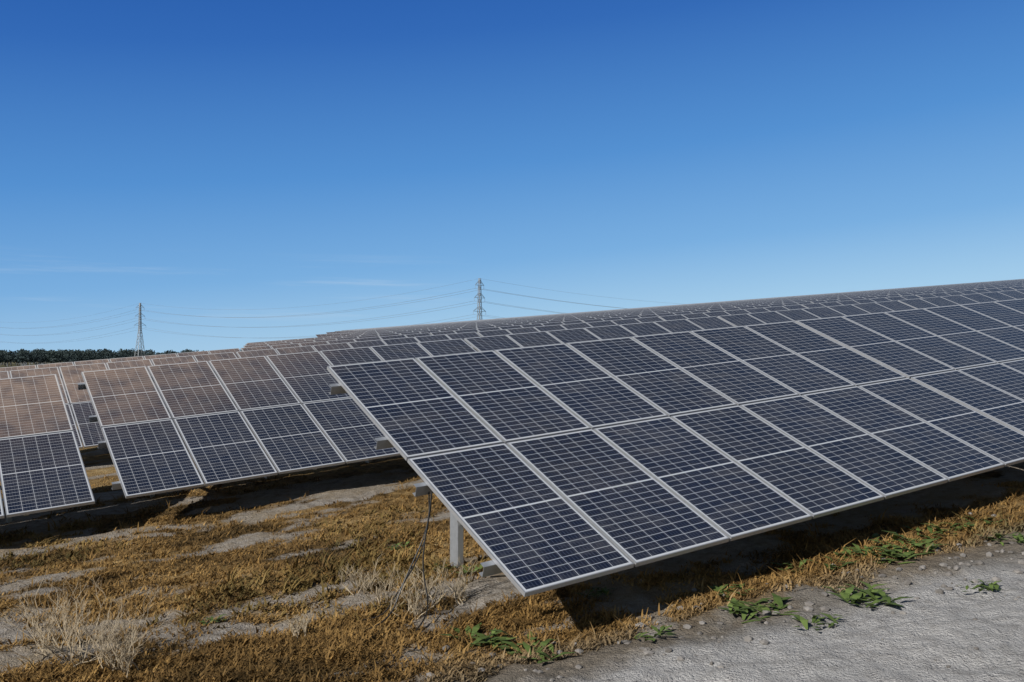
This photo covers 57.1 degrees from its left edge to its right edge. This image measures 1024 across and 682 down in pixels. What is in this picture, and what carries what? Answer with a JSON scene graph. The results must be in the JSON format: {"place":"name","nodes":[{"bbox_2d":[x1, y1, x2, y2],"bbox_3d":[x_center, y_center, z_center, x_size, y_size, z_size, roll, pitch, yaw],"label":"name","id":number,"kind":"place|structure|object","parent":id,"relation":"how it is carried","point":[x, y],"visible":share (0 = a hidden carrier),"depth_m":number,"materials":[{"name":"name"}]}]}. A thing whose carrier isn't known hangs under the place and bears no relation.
{"place":"outdoors","nodes":[
{"label":"outdoors","id":0,"kind":"place"},
{"bbox_2d":[0,361,1023,681],"bbox_3d":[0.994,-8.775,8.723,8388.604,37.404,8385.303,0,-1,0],"label":"ground","id":1,"kind":"structure","parent":0,"point":[930,635],"depth_m":7.99,"materials":[{"name":"grey soil"}]},
{"bbox_2d":[0,350,5,362],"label":"tree","id":2,"kind":"object","parent":1,"relation":"on","point":[1,359],"visible":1,"depth_m":729.77,"materials":[{"name":"green plant"}]},
{"bbox_2d":[3,351,11,366],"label":"tree","id":3,"kind":"object","parent":1,"relation":"on","point":[7,357],"visible":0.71,"depth_m":750.56,"materials":[{"name":"green plant"}]},
{"bbox_2d":[9,350,25,365],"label":"tree","id":4,"kind":"object","parent":1,"relation":"on","point":[14,360],"visible":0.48,"depth_m":759.75,"materials":[{"name":"green plant"}]},
{"bbox_2d":[14,350,29,365],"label":"tree","id":5,"kind":"object","parent":1,"relation":"on","point":[19,358],"visible":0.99,"depth_m":726.82,"materials":[{"name":"green plant"}]},
{"bbox_2d":[21,351,33,365],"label":"tree","id":6,"kind":"object","parent":1,"relation":"on","point":[31,357],"visible":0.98,"depth_m":731.03,"materials":[{"name":"green plant"}]},
{"bbox_2d":[33,349,45,363],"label":"tree","id":7,"kind":"object","parent":1,"relation":"on","point":[41,359],"visible":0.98,"depth_m":740.76,"materials":[{"name":"green plant"}]},
{"bbox_2d":[0,573,80,660],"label":"dry bush","id":8,"kind":"object","parent":1,"relation":"on","point":[40,632],"visible":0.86,"depth_m":7.38,"materials":[{"name":"beige plant"}]},
{"bbox_2d":[45,350,54,363],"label":"tree","id":9,"kind":"object","parent":1,"relation":"on","point":[49,355],"visible":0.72,"depth_m":746.71,"materials":[{"name":"green plant"}]},
{"bbox_2d":[47,350,61,362],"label":"tree","id":10,"kind":"object","parent":1,"relation":"on","point":[54,359],"visible":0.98,"depth_m":741.05,"materials":[{"name":"green plant"}]},
{"bbox_2d":[62,349,72,359],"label":"tree","id":11,"kind":"object","parent":1,"relation":"on","point":[64,351],"visible":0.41,"depth_m":779.85,"materials":[{"name":"green plant"}]},
{"bbox_2d":[65,353,74,361],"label":"tree","id":12,"kind":"object","parent":1,"relation":"on","point":[68,359],"visible":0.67,"depth_m":758.69,"materials":[{"name":"green plant"}]},
{"bbox_2d":[17,575,132,667],"bbox_3d":[-3.296,2.106,7.141,0.900,0.763,0.722,-1,-1,30],"label":"dry bush","id":13,"kind":"object","parent":1,"relation":"on","point":[68,629],"visible":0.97,"depth_m":7.12,"materials":[{"name":"beige plant"}]},
{"bbox_2d":[69,351,84,361],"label":"tree","id":14,"kind":"object","parent":1,"relation":"on","point":[75,357],"visible":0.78,"depth_m":744.14,"materials":[{"name":"green plant"}]},
{"bbox_2d":[80,350,91,360],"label":"tree","id":15,"kind":"object","parent":1,"relation":"on","point":[85,354],"visible":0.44,"depth_m":803.56,"materials":[{"name":"green plant"}]},
{"bbox_2d":[86,353,96,360],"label":"tree","id":16,"kind":"object","parent":1,"relation":"on","point":[91,358],"visible":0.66,"depth_m":755.45,"materials":[{"name":"green plant"}]},
{"bbox_2d":[92,354,99,359],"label":"tree","id":17,"kind":"object","parent":1,"relation":"on","point":[98,356],"visible":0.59,"depth_m":756.21,"materials":[{"name":"green plant"}]},
{"bbox_2d":[100,349,118,358],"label":"tree","id":18,"kind":"object","parent":1,"relation":"on","point":[109,357],"visible":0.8,"depth_m":786.98,"materials":[{"name":"green plant"}]},
{"bbox_2d":[83,612,150,678],"bbox_3d":[-2.899,2.238,6.967,0.460,0.490,0.730,1,-1,-42],"label":"dry bush","id":19,"kind":"object","parent":1,"relation":"on","point":[128,661],"visible":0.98,"depth_m":6.91,"materials":[{"name":"beige plant"}]},
{"bbox_2d":[116,348,128,357],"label":"tree","id":20,"kind":"object","parent":1,"relation":"on","point":[122,355],"visible":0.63,"depth_m":766.39,"materials":[{"name":"green plant"}]},
{"bbox_2d":[65,587,182,670],"bbox_3d":[-3.005,2.198,7.108,0.509,0.514,0.945,0,-1,24],"label":"dry bush","id":21,"kind":"object","parent":1,"relation":"on","point":[101,637],"visible":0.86,"depth_m":7.09,"materials":[{"name":"beige plant"}]},
{"bbox_2d":[134,303,145,356],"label":"pylon","id":22,"kind":"object","parent":1,"relation":"on","point":[140,323],"visible":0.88,"depth_m":651.03,"materials":[{"name":"metal"}]},
{"bbox_2d":[1,279,676,342],"bbox_3d":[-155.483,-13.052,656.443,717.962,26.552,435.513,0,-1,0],"label":"power lines","id":23,"kind":"object","parent":22,"relation":"attached to","point":[327,312],"visible":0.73,"depth_m":513.14,"materials":[{"name":"grey metal"}]},
{"bbox_2d":[199,614,226,624],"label":"weed","id":24,"kind":"object","parent":1,"relation":"on","point":[211,618],"visible":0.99,"depth_m":7.98,"materials":[{"name":"green plant"}]},
{"bbox_2d":[0,346,501,576],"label":"panel support frame","id":25,"kind":"object","parent":1,"relation":"on","point":[491,567],"visible":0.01,"depth_m":9.10,"materials":[{"name":"metal"}]},
{"bbox_2d":[353,491,506,634],"bbox_3d":[2.477,1.732,8.766,7.996,1.126,1.092,0,-1,-24],"label":"cable","id":26,"kind":"object","parent":25,"relation":"hanging from","point":[425,532],"visible":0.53,"depth_m":7.74,"materials":[{"name":"black plastic"}]},
{"bbox_2d":[0,284,1023,596],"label":"solar panels","id":27,"kind":"object","parent":25,"relation":"on","point":[538,456],"visible":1,"depth_m":11.03,"materials":[{"name":"glass"}]},
{"bbox_2d":[286,604,311,637],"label":"dry bush","id":28,"kind":"object","parent":1,"relation":"on","point":[303,625],"visible":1,"depth_m":7.45,"materials":[{"name":"beige plant"}]},
{"bbox_2d":[338,564,383,594],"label":"dry bush","id":29,"kind":"object","parent":1,"relation":"on","point":[356,581],"visible":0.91,"depth_m":8.55,"materials":[{"name":"beige plant"}]},
{"bbox_2d":[361,554,417,609],"bbox_3d":[-1.113,2.032,7.961,0.505,0.486,0.415,1,-1,-43],"label":"dry bush","id":30,"kind":"object","parent":1,"relation":"on","point":[379,599],"visible":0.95,"depth_m":7.99,"materials":[{"name":"beige plant"}]},
{"bbox_2d":[387,540,413,549],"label":"weed","id":31,"kind":"object","parent":1,"relation":"on","point":[397,545],"visible":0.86,"depth_m":10.11,"materials":[{"name":"green plant"}]},
{"bbox_2d":[390,574,446,618],"bbox_3d":[-0.745,2.090,7.688,0.480,0.373,0.341,1,-1,-37],"label":"dry bush","id":32,"kind":"object","parent":1,"relation":"on","point":[415,607],"visible":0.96,"depth_m":7.65,"materials":[{"name":"beige plant"}]},
{"bbox_2d":[403,555,455,597],"bbox_3d":[-0.756,2.050,8.169,0.462,0.380,0.378,-1,-1,36],"label":"dry bush","id":33,"kind":"object","parent":1,"relation":"on","point":[428,585],"visible":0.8,"depth_m":8.17,"materials":[{"name":"beige plant"}]},
{"bbox_2d":[439,558,477,603],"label":"dry bush","id":34,"kind":"object","parent":1,"relation":"on","point":[457,591],"visible":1,"depth_m":8.00,"materials":[{"name":"beige plant"}]},
{"bbox_2d":[450,564,482,573],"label":"weed","id":35,"kind":"object","parent":1,"relation":"on","point":[476,568],"visible":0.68,"depth_m":8.87,"materials":[{"name":"green plant"}]},
{"bbox_2d":[440,623,507,647],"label":"weed","id":36,"kind":"object","parent":1,"relation":"on","point":[474,630],"visible":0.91,"depth_m":7.00,"materials":[{"name":"green plant"}]},
{"bbox_2d":[474,278,485,319],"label":"pylon","id":37,"kind":"object","parent":1,"relation":"on","point":[479,295],"visible":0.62,"depth_m":441.71,"materials":[{"name":"metal"}]},
{"bbox_2d":[0,472,1023,681],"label":"dry grass tufts","id":38,"kind":"object","parent":1,"relation":"on","point":[347,653],"depth_m":7.85,"materials":[{"name":"brown plant"}]},
{"bbox_2d":[475,629,555,654],"bbox_3d":[0.018,2.198,6.924,0.441,0.102,0.489,0,-1,-27],"label":"weed","id":39,"kind":"object","parent":1,"relation":"on","point":[508,641],"visible":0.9,"depth_m":6.87,"materials":[{"name":"green plant"}]},
{"bbox_2d":[511,639,574,662],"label":"weed","id":40,"kind":"object","parent":1,"relation":"on","point":[539,649],"visible":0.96,"depth_m":6.69,"materials":[{"name":"green plant"}]},
{"bbox_2d":[577,587,615,597],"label":"weed","id":41,"kind":"object","parent":1,"relation":"on","point":[606,590],"visible":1,"depth_m":7.92,"materials":[{"name":"green plant"}]},
{"bbox_2d":[634,625,671,640],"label":"weed","id":42,"kind":"object","parent":1,"relation":"on","point":[662,628],"visible":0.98,"depth_m":6.87,"materials":[{"name":"green plant"}]},
{"bbox_2d":[316,279,1023,336],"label":"solar panels","id":43,"kind":"object","parent":1,"relation":"on","point":[747,301],"visible":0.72,"depth_m":113.42,"materials":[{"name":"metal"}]},
{"bbox_2d":[384,512,1023,681],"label":"stones","id":44,"kind":"object","parent":1,"relation":"on","point":[648,651],"visible":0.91,"depth_m":7.22,"materials":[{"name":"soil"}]},
{"bbox_2d":[707,583,752,596],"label":"weed","id":45,"kind":"object","parent":1,"relation":"on","point":[717,588],"visible":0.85,"depth_m":7.77,"materials":[{"name":"green plant"}]},
{"bbox_2d":[717,598,780,622],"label":"weed","id":46,"kind":"object","parent":1,"relation":"on","point":[730,606],"visible":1,"depth_m":7.21,"materials":[{"name":"green plant"}]},
{"bbox_2d":[734,593,799,614],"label":"weed","id":47,"kind":"object","parent":1,"relation":"on","point":[777,599],"visible":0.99,"depth_m":7.33,"materials":[{"name":"green plant"}]},
{"bbox_2d":[772,559,808,571],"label":"weed","id":48,"kind":"object","parent":1,"relation":"on","point":[801,563],"visible":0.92,"depth_m":8.27,"materials":[{"name":"green plant"}]},
{"bbox_2d":[790,612,842,630],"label":"weed","id":49,"kind":"object","parent":1,"relation":"on","point":[804,621],"visible":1,"depth_m":6.87,"materials":[{"name":"green plant"}]},
{"bbox_2d":[806,556,860,570],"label":"weed","id":50,"kind":"object","parent":1,"relation":"on","point":[826,564],"visible":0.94,"depth_m":8.13,"materials":[{"name":"plant"}]},
{"bbox_2d":[823,581,889,603],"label":"weed","id":51,"kind":"object","parent":1,"relation":"on","point":[871,592],"visible":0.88,"depth_m":7.44,"materials":[{"name":"green plant"}]},
{"bbox_2d":[833,543,882,559],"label":"weed","id":52,"kind":"object","parent":1,"relation":"on","point":[849,550],"visible":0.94,"depth_m":8.54,"materials":[{"name":"green plant"}]},
{"bbox_2d":[825,586,912,607],"bbox_3d":[2.770,1.985,7.201,0.450,0.088,0.564,0,-1,-25],"label":"weed","id":53,"kind":"object","parent":1,"relation":"on","point":[882,594],"visible":0.99,"depth_m":7.28,"materials":[{"name":"green plant"}]},
{"bbox_2d":[851,544,903,557],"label":"weed","id":54,"kind":"object","parent":1,"relation":"on","point":[866,549],"visible":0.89,"depth_m":8.46,"materials":[{"name":"green plant"}]},
{"bbox_2d":[872,544,919,563],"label":"weed","id":55,"kind":"object","parent":1,"relation":"on","point":[894,550],"visible":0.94,"depth_m":8.28,"materials":[{"name":"green plant"}]},
{"bbox_2d":[869,530,945,548],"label":"weed","id":56,"kind":"object","parent":1,"relation":"on","point":[877,536],"visible":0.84,"depth_m":8.86,"materials":[{"name":"green plant"}]},
{"bbox_2d":[886,538,939,553],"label":"weed","id":57,"kind":"object","parent":1,"relation":"on","point":[913,543],"visible":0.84,"depth_m":8.61,"materials":[{"name":"green plant"}]},
{"bbox_2d":[902,523,955,538],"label":"weed","id":58,"kind":"object","parent":1,"relation":"on","point":[930,529],"visible":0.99,"depth_m":9.15,"materials":[{"name":"green plant"}]},
{"bbox_2d":[934,522,974,532],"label":"weed","id":59,"kind":"object","parent":1,"relation":"on","point":[965,525],"visible":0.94,"depth_m":9.14,"materials":[{"name":"green plant"}]},
{"bbox_2d":[960,579,1001,591],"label":"weed","id":60,"kind":"object","parent":1,"relation":"on","point":[991,585],"visible":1,"depth_m":7.32,"materials":[{"name":"green plant"}]},
{"bbox_2d":[961,516,1006,525],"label":"weed","id":61,"kind":"object","parent":1,"relation":"on","point":[986,521],"visible":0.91,"depth_m":9.27,"materials":[{"name":"plant"}]},
{"bbox_2d":[976,533,1023,545],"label":"weed","id":62,"kind":"object","parent":1,"relation":"on","point":[1020,538],"visible":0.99,"depth_m":8.62,"materials":[{"name":"green plant"}]},
{"bbox_2d":[0,0,1023,353],"label":"sky","id":63,"kind":"structure","parent":0,"point":[233,157],"materials":[{"name":"blue"}]}
]}

